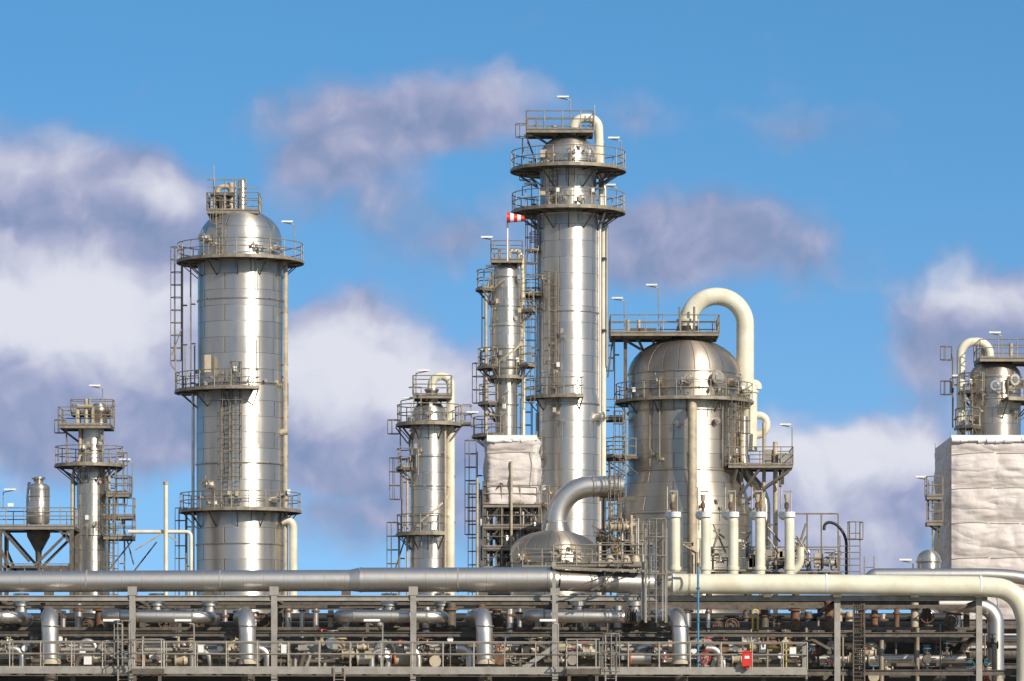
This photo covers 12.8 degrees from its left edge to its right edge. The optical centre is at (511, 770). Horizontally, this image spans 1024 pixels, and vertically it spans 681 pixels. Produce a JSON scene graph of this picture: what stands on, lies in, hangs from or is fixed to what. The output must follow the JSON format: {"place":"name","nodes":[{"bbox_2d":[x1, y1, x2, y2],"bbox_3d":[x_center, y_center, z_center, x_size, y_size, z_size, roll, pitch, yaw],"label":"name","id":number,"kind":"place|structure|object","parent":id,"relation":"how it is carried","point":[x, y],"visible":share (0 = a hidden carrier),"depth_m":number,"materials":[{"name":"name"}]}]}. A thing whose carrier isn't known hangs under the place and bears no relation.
{"place":"outdoors","nodes":[
{"label":"outdoors","id":0,"kind":"place"},
{"bbox_2d":[0,0,1023,612],"label":"sky","id":1,"kind":"structure","parent":0,"point":[852,171],"materials":[{"name":"blue"}]},
{"bbox_2d":[961,619,1015,680],"bbox_3d":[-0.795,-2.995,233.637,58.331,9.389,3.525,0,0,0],"label":"pipe rack","id":2,"kind":"object","parent":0,"point":[1009,653],"visible":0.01,"depth_m":232.87,"materials":[{"name":"metal"}]},
{"label":"ground","id":3,"kind":"structure","parent":0,"visible":0},
{"bbox_2d":[0,477,80,612],"bbox_3d":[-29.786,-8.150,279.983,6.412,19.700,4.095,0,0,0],"label":"elevated drum on steel stand","id":4,"kind":"object","parent":3,"relation":"on","point":[38,529],"visible":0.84,"depth_m":279.39,"materials":[{"name":"metal"}]},
{"bbox_2d":[0,619,807,680],"bbox_3d":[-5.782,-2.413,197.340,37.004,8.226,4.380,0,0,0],"label":"service walkway","id":5,"kind":"structure","parent":3,"relation":"on","point":[289,670],"depth_m":196.45,"materials":[{"name":"metal"}]},
{"bbox_2d":[551,518,686,622],"bbox_3d":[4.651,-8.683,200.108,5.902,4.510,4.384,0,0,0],"label":"crossover stair tower","id":6,"kind":"structure","parent":5,"relation":"on","point":[577,563],"depth_m":198.92,"materials":[{"name":"metal"}]},
{"bbox_2d":[696,563,699,666],"bbox_3d":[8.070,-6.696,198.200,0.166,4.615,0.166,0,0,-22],"label":"blue service pipe","id":7,"kind":"object","parent":5,"relation":"on","point":[697,620],"visible":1,"depth_m":198.16,"materials":[{"name":"metal"}]},
{"bbox_2d":[465,440,541,612],"bbox_3d":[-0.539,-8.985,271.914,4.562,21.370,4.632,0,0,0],"label":"steel access tower","id":8,"kind":"structure","parent":3,"relation":"on","point":[507,538],"depth_m":269.89,"materials":[{"name":"metal"}]},
{"bbox_2d":[0,586,1015,680],"bbox_3d":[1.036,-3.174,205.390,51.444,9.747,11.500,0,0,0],"label":"pipe rack","id":9,"kind":"object","parent":3,"relation":"on","point":[274,601],"visible":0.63,"depth_m":199.99,"materials":[{"name":"metal"}]},
{"bbox_2d":[0,593,33,625],"bbox_3d":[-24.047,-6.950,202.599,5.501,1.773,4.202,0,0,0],"label":"expansion loop pipe","id":10,"kind":"object","parent":9,"relation":"attached to","point":[20,615],"visible":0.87,"depth_m":201.23,"materials":[{"name":"metal"}]},
{"bbox_2d":[40,607,60,680],"bbox_3d":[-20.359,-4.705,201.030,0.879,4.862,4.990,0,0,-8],"label":"vertical elbow pipe","id":11,"kind":"object","parent":9,"relation":"on","point":[49,623],"visible":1,"depth_m":198.75,"materials":[{"name":"metal"}]},
{"bbox_2d":[100,593,219,631],"bbox_3d":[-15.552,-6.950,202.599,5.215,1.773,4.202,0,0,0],"label":"expansion loop pipe","id":12,"kind":"object","parent":9,"relation":"attached to","point":[156,613],"visible":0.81,"depth_m":200.65,"materials":[{"name":"metal"}]},
{"bbox_2d":[128,482,192,594],"bbox_3d":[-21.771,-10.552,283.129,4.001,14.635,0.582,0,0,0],"label":"vent pipe","id":13,"kind":"object","parent":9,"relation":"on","point":[166,532],"visible":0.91,"depth_m":282.98,"materials":[{"name":"metal"}]},
{"bbox_2d":[233,607,256,680],"bbox_3d":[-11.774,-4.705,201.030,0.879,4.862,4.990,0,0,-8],"label":"vertical elbow pipe","id":14,"kind":"object","parent":9,"relation":"on","point":[244,619],"visible":0.95,"depth_m":198.76,"materials":[{"name":"metal"}]},
{"bbox_2d":[0,567,653,594],"bbox_3d":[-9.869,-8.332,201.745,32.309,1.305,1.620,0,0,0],"label":"header pipe","id":15,"kind":"object","parent":9,"relation":"on","point":[483,580],"visible":0.99,"depth_m":201.09,"materials":[{"name":"metal"}]},
{"bbox_2d":[334,593,449,631],"bbox_3d":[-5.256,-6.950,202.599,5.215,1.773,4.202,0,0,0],"label":"expansion loop pipe","id":16,"kind":"object","parent":9,"relation":"attached to","point":[439,615],"visible":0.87,"depth_m":200.65,"materials":[{"name":"metal"}]},
{"bbox_2d":[465,607,494,680],"bbox_3d":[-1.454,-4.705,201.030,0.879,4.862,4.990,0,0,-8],"label":"vertical elbow pipe","id":17,"kind":"object","parent":9,"relation":"on","point":[480,618],"visible":0.99,"depth_m":198.78,"materials":[{"name":"metal"}]},
{"bbox_2d":[0,602,1002,680],"bbox_3d":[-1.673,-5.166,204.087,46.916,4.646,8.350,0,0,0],"label":"process piping","id":18,"kind":"object","parent":9,"relation":"on","point":[881,651],"visible":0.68,"depth_m":202.80,"materials":[{"name":"metal"}]},
{"bbox_2d":[523,593,641,631],"bbox_3d":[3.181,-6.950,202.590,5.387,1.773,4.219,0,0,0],"label":"expansion loop pipe","id":19,"kind":"object","parent":9,"relation":"attached to","point":[577,613],"visible":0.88,"depth_m":200.62,"materials":[{"name":"metal"}]},
{"bbox_2d":[657,607,689,680],"bbox_3d":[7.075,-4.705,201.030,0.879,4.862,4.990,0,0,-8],"label":"vertical elbow pipe","id":20,"kind":"object","parent":9,"relation":"on","point":[677,621],"visible":0.98,"depth_m":198.77,"materials":[{"name":"metal"}]},
{"bbox_2d":[667,574,1023,680],"bbox_3d":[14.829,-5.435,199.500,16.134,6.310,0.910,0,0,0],"label":"cream header pipe","id":21,"kind":"object","parent":9,"relation":"attached to","point":[1010,593],"visible":1,"depth_m":199.13,"materials":[{"name":"metal"}]},
{"bbox_2d":[866,568,1023,680],"bbox_3d":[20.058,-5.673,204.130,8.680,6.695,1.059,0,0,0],"label":"silver pipe","id":22,"kind":"object","parent":9,"relation":"attached to","point":[992,614],"visible":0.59,"depth_m":203.82,"materials":[{"name":"metal"}]},
{"bbox_2d":[483,431,541,565],"bbox_3d":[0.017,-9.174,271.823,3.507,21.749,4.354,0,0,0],"label":"sheeted scaffold","id":23,"kind":"object","parent":3,"relation":"on","point":[521,452],"visible":0.9,"depth_m":269.83,"materials":[{"name":"white plastic sheeting"},{"name":"galvanised steel"}]},
{"bbox_2d":[506,530,601,612],"bbox_3d":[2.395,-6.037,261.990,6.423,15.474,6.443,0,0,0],"label":"domed tank","id":24,"kind":"object","parent":3,"relation":"on","point":[534,549],"visible":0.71,"depth_m":259.90,"materials":[{"name":"metal"}]},
{"bbox_2d":[542,462,653,594],"bbox_3d":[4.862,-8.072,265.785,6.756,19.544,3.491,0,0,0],"label":"insulated transfer pipe","id":25,"kind":"object","parent":3,"relation":"on","point":[571,493],"visible":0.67,"depth_m":265.39,"materials":[{"name":"metal"}]},
{"bbox_2d":[606,284,793,612],"bbox_3d":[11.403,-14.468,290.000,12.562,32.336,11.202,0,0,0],"label":"reactor vessel","id":26,"kind":"object","parent":3,"relation":"on","point":[689,399],"visible":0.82,"depth_m":287.17,"materials":[{"name":"aluminium"},{"name":"weathered steel"},{"name":"galvanised steel"}]},
{"bbox_2d":[643,487,874,612],"bbox_3d":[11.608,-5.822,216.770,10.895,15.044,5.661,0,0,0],"label":"cream riser manifold","id":27,"kind":"object","parent":3,"relation":"on","point":[759,556],"visible":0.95,"depth_m":215.07,"materials":[{"name":"paint"}]},
{"bbox_2d":[899,550,941,567],"bbox_3d":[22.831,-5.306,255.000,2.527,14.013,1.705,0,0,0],"label":"dome vessel","id":28,"kind":"object","parent":3,"relation":"on","point":[928,558],"visible":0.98,"depth_m":254.49,"materials":[{"name":"metal"}]},
{"bbox_2d":[934,431,1023,647],"bbox_3d":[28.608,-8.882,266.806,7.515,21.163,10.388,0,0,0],"label":"sheeted scaffold","id":29,"kind":"object","parent":3,"relation":"on","point":[983,502],"visible":0.59,"depth_m":261.85,"materials":[{"name":"fabric"}]},
{"bbox_2d":[915,476,942,555],"bbox_3d":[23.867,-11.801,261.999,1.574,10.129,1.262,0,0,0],"label":"davit platform","id":30,"kind":"structure","parent":29,"relation":"attached to","point":[933,523],"depth_m":261.75,"materials":[{"name":"metal"}]},
{"bbox_3d":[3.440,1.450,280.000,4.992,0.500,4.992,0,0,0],"label":"foundation","id":31,"kind":"object","parent":3,"relation":"on","visible":0},
{"bbox_2d":[537,155,598,594],"bbox_3d":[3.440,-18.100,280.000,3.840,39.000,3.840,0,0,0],"label":"shell","id":32,"kind":"object","parent":31,"relation":"on","point":[569,255],"visible":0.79,"depth_m":278.38,"materials":[{"name":"metal"}]},
{"bbox_2d":[511,129,624,514],"bbox_3d":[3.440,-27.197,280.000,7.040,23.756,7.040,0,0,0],"label":"platform deck","id":33,"kind":"structure","parent":32,"relation":"on","point":[535,171],"depth_m":278.73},
{"bbox_2d":[515,123,556,516],"bbox_3d":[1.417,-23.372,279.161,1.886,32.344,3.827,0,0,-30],"label":"ladder","id":34,"kind":"object","parent":33,"relation":"attached to","point":[548,310],"visible":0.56,"depth_m":279.25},
{"bbox_2d":[528,133,591,162],"bbox_3d":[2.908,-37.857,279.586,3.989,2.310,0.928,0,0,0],"label":"platform supports","id":35,"kind":"object","parent":33,"relation":"on","point":[555,137],"visible":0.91,"depth_m":279.30,"materials":[{"name":"metal"}]},
{"bbox_2d":[511,110,624,503],"bbox_3d":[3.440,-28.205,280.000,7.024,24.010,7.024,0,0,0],"label":"railing","id":36,"kind":"object","parent":33,"relation":"on","point":[555,195],"visible":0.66,"depth_m":278.28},
{"bbox_2d":[510,130,625,505],"bbox_3d":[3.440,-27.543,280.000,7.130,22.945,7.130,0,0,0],"label":"deck edge","id":37,"kind":"object","parent":33,"relation":"on","point":[567,163],"visible":0.69,"depth_m":277.61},
{"bbox_2d":[526,171,617,227],"bbox_3d":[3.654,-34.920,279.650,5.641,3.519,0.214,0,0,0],"label":"platform braces","id":38,"kind":"object","parent":33,"relation":"attached to","point":[599,185],"visible":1,"depth_m":279.60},
{"bbox_2d":[524,96,619,185],"bbox_3d":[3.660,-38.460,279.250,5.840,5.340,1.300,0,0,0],"label":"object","id":39,"kind":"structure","parent":33,"relation":"on","point":[531,183],"depth_m":279.60,"materials":[{"name":"white paint"}]},
{"bbox_2d":[522,98,621,195],"bbox_3d":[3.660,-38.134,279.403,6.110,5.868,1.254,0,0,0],"label":"floodlight pole","id":40,"kind":"object","parent":33,"relation":"on","point":[570,126],"visible":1,"depth_m":279.95,"materials":[{"name":"metal"}]},
{"bbox_2d":[536,159,599,405],"bbox_3d":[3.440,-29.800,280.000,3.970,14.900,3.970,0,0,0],"label":"stiffener rings","id":41,"kind":"object","parent":32,"relation":"attached to","point":[569,310],"visible":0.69,"depth_m":278.40,"materials":[{"name":"metal"}]},
{"bbox_2d":[540,148,596,494],"bbox_3d":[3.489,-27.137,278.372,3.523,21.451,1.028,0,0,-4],"label":"nozzle flanges","id":42,"kind":"object","parent":32,"relation":"attached to","point":[541,279],"visible":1,"depth_m":278.14,"materials":[{"name":"metal"}]},
{"bbox_2d":[540,151,595,508],"bbox_3d":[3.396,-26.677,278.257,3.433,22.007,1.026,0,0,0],"label":"impulse lines","id":43,"kind":"object","parent":42,"relation":"attached to","point":[546,282],"visible":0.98,"depth_m":277.88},
{"bbox_2d":[542,135,595,157],"bbox_3d":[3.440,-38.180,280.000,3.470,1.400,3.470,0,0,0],"label":"head","id":44,"kind":"object","parent":32,"relation":"on","point":[568,139],"visible":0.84,"depth_m":278.71},
{"bbox_2d":[569,114,605,475],"bbox_3d":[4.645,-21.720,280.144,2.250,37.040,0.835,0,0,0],"label":"overhead vapour line","id":45,"kind":"object","parent":32,"relation":"attached to","point":[598,136],"visible":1,"depth_m":280.24,"materials":[{"name":"beige paint"}]},
{"bbox_2d":[597,175,607,594],"bbox_3d":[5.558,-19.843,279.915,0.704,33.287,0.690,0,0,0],"label":"side lines","id":46,"kind":"object","parent":32,"relation":"attached to","point":[599,177],"visible":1,"depth_m":279.60,"materials":[{"name":"metal"}]},
{"bbox_3d":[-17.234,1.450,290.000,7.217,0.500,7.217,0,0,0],"label":"foundation","id":47,"kind":"object","parent":3,"relation":"on","visible":0},
{"bbox_2d":[196,238,282,612],"bbox_3d":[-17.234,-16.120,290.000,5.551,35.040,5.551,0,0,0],"label":"shell","id":48,"kind":"object","parent":47,"relation":"on","point":[232,329],"visible":0.74,"depth_m":287.65,"materials":[{"name":"metal"}]},
{"bbox_2d":[195,296,282,545],"bbox_3d":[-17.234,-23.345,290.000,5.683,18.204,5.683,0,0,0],"label":"stiffener rings","id":49,"kind":"object","parent":48,"relation":"attached to","point":[239,461],"visible":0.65,"depth_m":287.57,"materials":[{"name":"metal"}]},
{"bbox_2d":[176,210,302,527],"bbox_3d":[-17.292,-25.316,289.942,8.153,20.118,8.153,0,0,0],"label":"platform deck","id":50,"kind":"structure","parent":48,"relation":"on","point":[292,264],"depth_m":288.34,"materials":[{"name":"metal"}]},
{"bbox_2d":[191,394,194,594],"bbox_3d":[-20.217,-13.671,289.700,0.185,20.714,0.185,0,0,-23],"label":"side lines","id":51,"kind":"object","parent":50,"relation":"attached to","point":[193,459],"visible":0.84,"depth_m":289.62,"materials":[{"name":"metal"}]},
{"bbox_2d":[170,196,241,594],"bbox_3d":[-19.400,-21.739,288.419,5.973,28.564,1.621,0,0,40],"label":"ladder","id":52,"kind":"object","parent":50,"relation":"attached to","point":[221,438],"visible":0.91,"depth_m":287.22,"materials":[{"name":"metal"}]},
{"bbox_2d":[215,182,233,207],"bbox_3d":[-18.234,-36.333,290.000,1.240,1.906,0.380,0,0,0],"label":"relief stack","id":53,"kind":"object","parent":50,"relation":"on","point":[230,184],"visible":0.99,"depth_m":289.84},
{"bbox_2d":[170,193,292,386],"bbox_3d":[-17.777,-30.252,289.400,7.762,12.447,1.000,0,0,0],"label":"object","id":54,"kind":"structure","parent":50,"relation":"on","point":[228,195],"depth_m":289.45,"materials":[{"name":"metal"}]},
{"bbox_2d":[207,178,258,207],"bbox_3d":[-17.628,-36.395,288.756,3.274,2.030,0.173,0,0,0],"label":"vent posts","id":55,"kind":"object","parent":50,"relation":"on","point":[225,179],"visible":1,"depth_m":288.76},
{"bbox_2d":[174,211,303,515],"bbox_3d":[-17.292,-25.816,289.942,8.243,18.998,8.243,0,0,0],"label":"deck edge","id":56,"kind":"object","parent":50,"relation":"attached to","point":[220,387],"visible":0.73,"depth_m":286.72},
{"bbox_2d":[175,192,303,510],"bbox_3d":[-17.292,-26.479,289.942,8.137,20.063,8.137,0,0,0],"label":"railing","id":57,"kind":"object","parent":50,"relation":"on","point":[259,200],"visible":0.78,"depth_m":287.26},
{"bbox_2d":[195,238,285,506],"bbox_3d":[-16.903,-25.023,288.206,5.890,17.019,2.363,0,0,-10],"label":"nozzle flanges","id":58,"kind":"object","parent":50,"relation":"on","point":[220,372],"visible":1,"depth_m":287.40,"materials":[{"name":"metal"}]},
{"bbox_2d":[237,180,246,207],"bbox_3d":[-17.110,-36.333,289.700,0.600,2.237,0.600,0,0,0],"label":"relief stack","id":59,"kind":"object","parent":50,"relation":"on","point":[240,183],"visible":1,"depth_m":289.45,"materials":[{"name":"metal"}]},
{"bbox_2d":[205,234,275,502],"bbox_3d":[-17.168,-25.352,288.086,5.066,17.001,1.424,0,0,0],"label":"manway nozzles","id":60,"kind":"object","parent":48,"relation":"attached to","point":[211,481],"visible":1,"depth_m":288.02,"materials":[{"name":"metal"}]},
{"bbox_3d":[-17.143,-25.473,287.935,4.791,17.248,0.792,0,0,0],"label":"access hatch lifting arm","id":61,"kind":"object","parent":60,"relation":"attached to","visible":0},
{"bbox_2d":[198,232,280,503],"bbox_3d":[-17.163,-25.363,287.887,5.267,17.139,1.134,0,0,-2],"label":"manway covers","id":62,"kind":"object","parent":61,"relation":"attached to","point":[206,479],"visible":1,"depth_m":287.87,"materials":[{"name":"metal"}]},
{"bbox_2d":[201,212,281,242],"bbox_3d":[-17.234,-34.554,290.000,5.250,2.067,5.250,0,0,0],"label":"head","id":63,"kind":"object","parent":48,"relation":"on","point":[239,224],"visible":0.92,"depth_m":287.95},
{"bbox_2d":[204,355,278,495],"bbox_3d":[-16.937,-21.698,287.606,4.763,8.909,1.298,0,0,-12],"label":"instrument boxes","id":64,"kind":"object","parent":48,"relation":"attached to","point":[207,361],"visible":1,"depth_m":287.45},
{"bbox_2d":[280,254,287,594],"bbox_3d":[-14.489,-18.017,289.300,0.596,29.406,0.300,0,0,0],"label":"side lines","id":65,"kind":"object","parent":48,"relation":"attached to","point":[285,406],"visible":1,"depth_m":289.17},
{"bbox_2d":[280,516,296,612],"bbox_3d":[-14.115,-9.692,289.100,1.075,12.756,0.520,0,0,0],"label":"side lines","id":66,"kind":"object","parent":48,"relation":"attached to","point":[290,522],"visible":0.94,"depth_m":288.87,"materials":[{"name":"beige paint"}]},
{"bbox_3d":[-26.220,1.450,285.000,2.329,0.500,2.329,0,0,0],"label":"foundation","id":67,"kind":"object","parent":3,"relation":"on","visible":0},
{"bbox_2d":[77,429,105,612],"bbox_3d":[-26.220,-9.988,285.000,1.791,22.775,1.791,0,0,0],"label":"shell","id":68,"kind":"object","parent":67,"relation":"on","point":[91,500],"visible":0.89,"depth_m":284.25,"materials":[{"name":"metal"}]},
{"bbox_2d":[55,412,134,540],"bbox_3d":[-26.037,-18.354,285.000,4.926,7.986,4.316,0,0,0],"label":"platform deck","id":69,"kind":"structure","parent":68,"relation":"on","point":[111,428],"depth_m":284.49,"materials":[{"name":"metal"}]},
{"bbox_2d":[76,399,94,424],"bbox_3d":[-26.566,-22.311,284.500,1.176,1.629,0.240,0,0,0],"label":"vent posts","id":70,"kind":"object","parent":69,"relation":"on","point":[85,412],"visible":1,"depth_m":284.41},
{"bbox_2d":[54,419,127,612],"bbox_3d":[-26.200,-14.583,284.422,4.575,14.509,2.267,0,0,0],"label":"ladder","id":71,"kind":"object","parent":69,"relation":"attached to","point":[113,514],"visible":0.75,"depth_m":284.05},
{"bbox_2d":[71,428,110,593],"bbox_3d":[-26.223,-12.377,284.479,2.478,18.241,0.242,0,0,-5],"label":"side lines","id":72,"kind":"object","parent":69,"relation":"attached to","point":[78,460],"visible":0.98,"depth_m":284.38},
{"bbox_2d":[82,424,103,428],"bbox_3d":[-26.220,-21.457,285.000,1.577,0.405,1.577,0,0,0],"label":"head","id":73,"kind":"object","parent":69,"relation":"on","point":[92,428],"visible":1,"depth_m":284.34},
{"bbox_2d":[89,403,108,424],"bbox_3d":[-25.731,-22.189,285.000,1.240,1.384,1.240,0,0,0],"label":"top nozzle","id":74,"kind":"object","parent":73,"relation":"on","point":[101,418],"visible":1,"depth_m":284.54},
{"bbox_2d":[54,426,132,538],"bbox_3d":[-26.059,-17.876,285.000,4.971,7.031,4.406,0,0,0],"label":"deck edge","id":75,"kind":"object","parent":69,"relation":"attached to","point":[100,464],"visible":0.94,"depth_m":283.51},
{"bbox_2d":[81,441,106,526],"bbox_3d":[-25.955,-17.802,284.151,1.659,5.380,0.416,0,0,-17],"label":"nozzle flanges","id":76,"kind":"object","parent":69,"relation":"attached to","point":[99,481],"visible":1,"depth_m":283.98,"materials":[{"name":"metal"}]},
{"bbox_2d":[55,399,135,537],"bbox_3d":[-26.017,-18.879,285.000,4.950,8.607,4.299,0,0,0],"label":"railing","id":77,"kind":"object","parent":69,"relation":"on","point":[111,410],"visible":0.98,"depth_m":284.12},
{"bbox_2d":[57,428,156,569],"bbox_3d":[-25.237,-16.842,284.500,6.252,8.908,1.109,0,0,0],"label":"braces","id":78,"kind":"object","parent":69,"relation":"attached to","point":[75,439],"visible":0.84,"depth_m":284.96,"materials":[{"name":"metal"}]},
{"bbox_3d":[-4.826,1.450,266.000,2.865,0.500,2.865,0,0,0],"label":"foundation","id":79,"kind":"object","parent":3,"relation":"on","visible":0},
{"bbox_2d":[410,415,447,594],"bbox_3d":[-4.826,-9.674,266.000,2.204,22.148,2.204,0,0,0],"label":"shell","id":80,"kind":"object","parent":79,"relation":"on","point":[426,499],"visible":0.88,"depth_m":265.02,"materials":[{"name":"metal"}]},
{"bbox_2d":[406,425,445,594],"bbox_3d":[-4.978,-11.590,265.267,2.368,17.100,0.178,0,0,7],"label":"side lines","id":81,"kind":"object","parent":80,"relation":"attached to","point":[408,461],"visible":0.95,"depth_m":265.04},
{"bbox_2d":[408,426,448,592],"bbox_3d":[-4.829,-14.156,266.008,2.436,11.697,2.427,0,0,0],"label":"helical strake","id":82,"kind":"object","parent":80,"relation":"attached to","point":[437,507],"visible":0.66,"depth_m":265.14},
{"bbox_2d":[409,429,448,516],"bbox_3d":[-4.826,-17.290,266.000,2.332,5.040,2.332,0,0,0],"label":"stiffener rings","id":83,"kind":"object","parent":80,"relation":"attached to","point":[428,484],"visible":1,"depth_m":264.97,"materials":[{"name":"metal"}]},
{"bbox_2d":[397,395,470,549],"bbox_3d":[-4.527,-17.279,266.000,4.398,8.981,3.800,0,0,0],"label":"platform deck","id":84,"kind":"structure","parent":80,"relation":"attached to","point":[404,469],"depth_m":265.21,"materials":[{"name":"metal"}]},
{"bbox_2d":[387,386,422,594],"bbox_3d":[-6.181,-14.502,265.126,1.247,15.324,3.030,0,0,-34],"label":"ladder","id":85,"kind":"object","parent":84,"relation":"attached to","point":[401,487],"visible":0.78,"depth_m":265.64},
{"bbox_2d":[412,401,445,415],"bbox_3d":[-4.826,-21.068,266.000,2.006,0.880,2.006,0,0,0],"label":"head","id":86,"kind":"object","parent":84,"relation":"on","point":[434,407],"visible":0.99,"depth_m":265.24},
{"bbox_2d":[395,398,462,567],"bbox_3d":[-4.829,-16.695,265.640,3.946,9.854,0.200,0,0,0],"label":"platform supports","id":87,"kind":"object","parent":84,"relation":"attached to","point":[407,443],"visible":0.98,"depth_m":265.66,"materials":[{"name":"metal"}]},
{"bbox_2d":[397,375,471,532],"bbox_3d":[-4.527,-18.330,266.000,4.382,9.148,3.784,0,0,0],"label":"railing","id":88,"kind":"object","parent":84,"relation":"on","point":[429,420],"visible":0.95,"depth_m":264.69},
{"bbox_2d":[396,396,472,536],"bbox_3d":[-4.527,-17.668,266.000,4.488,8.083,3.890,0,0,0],"label":"deck edge","id":89,"kind":"object","parent":84,"relation":"attached to","point":[398,468],"visible":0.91,"depth_m":264.45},
{"bbox_2d":[400,371,476,421],"bbox_3d":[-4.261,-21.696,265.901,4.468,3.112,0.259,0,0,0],"label":"floodlight pole","id":90,"kind":"object","parent":84,"relation":"on","point":[416,394],"visible":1,"depth_m":265.99,"materials":[{"name":"metal"}]},
{"bbox_2d":[428,372,454,594],"bbox_3d":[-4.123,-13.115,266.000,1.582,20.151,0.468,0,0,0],"label":"overhead vapour line","id":91,"kind":"object","parent":80,"relation":"attached to","point":[451,497],"visible":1,"depth_m":265.79,"materials":[{"name":"beige paint"}]},
{"bbox_3d":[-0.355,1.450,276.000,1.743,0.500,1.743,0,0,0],"label":"foundation","id":92,"kind":"object","parent":3,"relation":"on","visible":0},
{"bbox_2d":[490,273,521,612],"bbox_3d":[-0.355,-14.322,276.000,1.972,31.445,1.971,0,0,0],"label":"shell","id":93,"kind":"object","parent":92,"relation":"on","point":[505,336],"visible":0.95,"depth_m":275.33,"materials":[{"name":"metal"}]},
{"bbox_2d":[484,279,489,432],"bbox_3d":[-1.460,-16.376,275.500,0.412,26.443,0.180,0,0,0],"label":"side lines","id":94,"kind":"object","parent":93,"relation":"attached to","point":[485,344],"visible":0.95,"depth_m":275.43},
{"bbox_2d":[473,259,533,446],"bbox_3d":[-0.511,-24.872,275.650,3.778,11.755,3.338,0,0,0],"label":"platform deck","id":95,"kind":"structure","parent":93,"relation":"attached to","point":[525,366],"depth_m":275.42,"materials":[{"name":"metal"}]},
{"bbox_2d":[473,240,534,434],"bbox_3d":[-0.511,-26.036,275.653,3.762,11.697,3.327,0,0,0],"label":"railing","id":96,"kind":"object","parent":95,"relation":"on","point":[487,355],"visible":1,"depth_m":275.18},
{"bbox_2d":[472,260,535,439],"bbox_3d":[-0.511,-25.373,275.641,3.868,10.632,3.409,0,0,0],"label":"deck edge","id":97,"kind":"object","parent":95,"relation":"attached to","point":[479,288],"visible":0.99,"depth_m":274.89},
{"bbox_2d":[472,249,537,434],"bbox_3d":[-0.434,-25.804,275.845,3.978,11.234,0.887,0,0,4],"label":"ladder","id":98,"kind":"object","parent":95,"relation":"on","point":[531,331],"visible":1,"depth_m":275.63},
{"bbox_2d":[493,263,518,273],"bbox_3d":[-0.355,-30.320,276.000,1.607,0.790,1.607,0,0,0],"label":"head","id":99,"kind":"object","parent":95,"relation":"on","point":[502,268],"visible":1,"depth_m":275.37},
{"bbox_2d":[507,212,523,260],"bbox_3d":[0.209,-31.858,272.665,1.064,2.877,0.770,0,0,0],"label":"windsock","id":100,"kind":"object","parent":95,"relation":"on","point":[511,217],"visible":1,"depth_m":272.42,"materials":[{"name":"fabric"}]},
{"bbox_2d":[489,279,521,418],"bbox_3d":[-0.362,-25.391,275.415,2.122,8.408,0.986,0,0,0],"label":"nozzle flanges","id":101,"kind":"object","parent":93,"relation":"attached to","point":[504,360],"visible":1,"depth_m":275.06,"materials":[{"name":"metal"}]},
{"bbox_2d":[489,275,522,405],"bbox_3d":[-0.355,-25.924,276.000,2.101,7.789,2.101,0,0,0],"label":"stiffener rings","id":102,"kind":"object","parent":93,"relation":"attached to","point":[506,325],"visible":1,"depth_m":275.17,"materials":[{"name":"metal"}]},
{"bbox_2d":[489,278,522,364],"bbox_3d":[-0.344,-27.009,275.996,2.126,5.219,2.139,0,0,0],"label":"helical strake","id":103,"kind":"object","parent":93,"relation":"attached to","point":[494,287],"visible":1,"depth_m":275.12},
{"bbox_2d":[511,249,524,525],"bbox_3d":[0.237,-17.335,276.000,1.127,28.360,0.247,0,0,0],"label":"overhead vapour line","id":104,"kind":"object","parent":93,"relation":"attached to","point":[522,266],"visible":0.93,"depth_m":275.91,"materials":[{"name":"beige paint"}]},
{"bbox_3d":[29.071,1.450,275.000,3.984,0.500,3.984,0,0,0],"label":"foundation","id":105,"kind":"object","parent":3,"relation":"on","visible":0},
{"bbox_2d":[970,377,1020,434],"bbox_3d":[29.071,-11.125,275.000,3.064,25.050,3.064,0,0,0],"label":"shell","id":106,"kind":"object","parent":105,"relation":"on","point":[992,422],"visible":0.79,"depth_m":273.62},
{"bbox_2d":[955,358,1023,434],"bbox_3d":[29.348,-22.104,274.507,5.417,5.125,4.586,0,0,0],"label":"platform deck","id":107,"kind":"structure","parent":106,"relation":"on","point":[1015,363],"depth_m":273.79,"materials":[{"name":"metal"}]},
{"bbox_2d":[940,346,972,433],"bbox_3d":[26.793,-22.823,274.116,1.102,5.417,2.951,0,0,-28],"label":"ladder","id":108,"kind":"object","parent":107,"relation":"attached to","point":[952,384],"visible":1,"depth_m":274.75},
{"bbox_2d":[954,359,1023,430],"bbox_3d":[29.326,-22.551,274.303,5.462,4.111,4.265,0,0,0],"label":"deck edge","id":109,"kind":"object","parent":107,"relation":"attached to","point":[965,392],"visible":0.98,"depth_m":273.21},
{"bbox_2d":[955,339,1023,426],"bbox_3d":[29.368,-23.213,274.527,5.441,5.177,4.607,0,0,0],"label":"railing","id":110,"kind":"object","parent":107,"relation":"on","point":[998,356],"visible":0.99,"depth_m":273.32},
{"bbox_2d":[970,361,1020,378],"bbox_3d":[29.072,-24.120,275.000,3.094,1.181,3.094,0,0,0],"label":"head","id":111,"kind":"object","parent":106,"relation":"on","point":[996,367],"visible":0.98,"depth_m":273.84},
{"bbox_2d":[957,338,993,434],"bbox_3d":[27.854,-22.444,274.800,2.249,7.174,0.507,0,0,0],"label":"overhead vapour line","id":112,"kind":"object","parent":111,"relation":"attached to","point":[964,345],"visible":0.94,"depth_m":274.58,"materials":[{"name":"beige paint"}]},
{"bbox_2d":[970,374,1021,399],"bbox_3d":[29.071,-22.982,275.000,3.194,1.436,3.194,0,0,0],"label":"stiffener rings","id":113,"kind":"object","parent":106,"relation":"on","point":[990,375],"visible":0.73,"depth_m":273.54,"materials":[{"name":"metal"}]},
{"bbox_2d":[990,374,1019,390],"bbox_3d":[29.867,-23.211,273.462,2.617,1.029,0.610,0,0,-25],"label":"manway covers","id":114,"kind":"object","parent":106,"relation":"attached to","point":[999,382],"visible":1,"depth_m":273.12,"materials":[{"name":"metal"}]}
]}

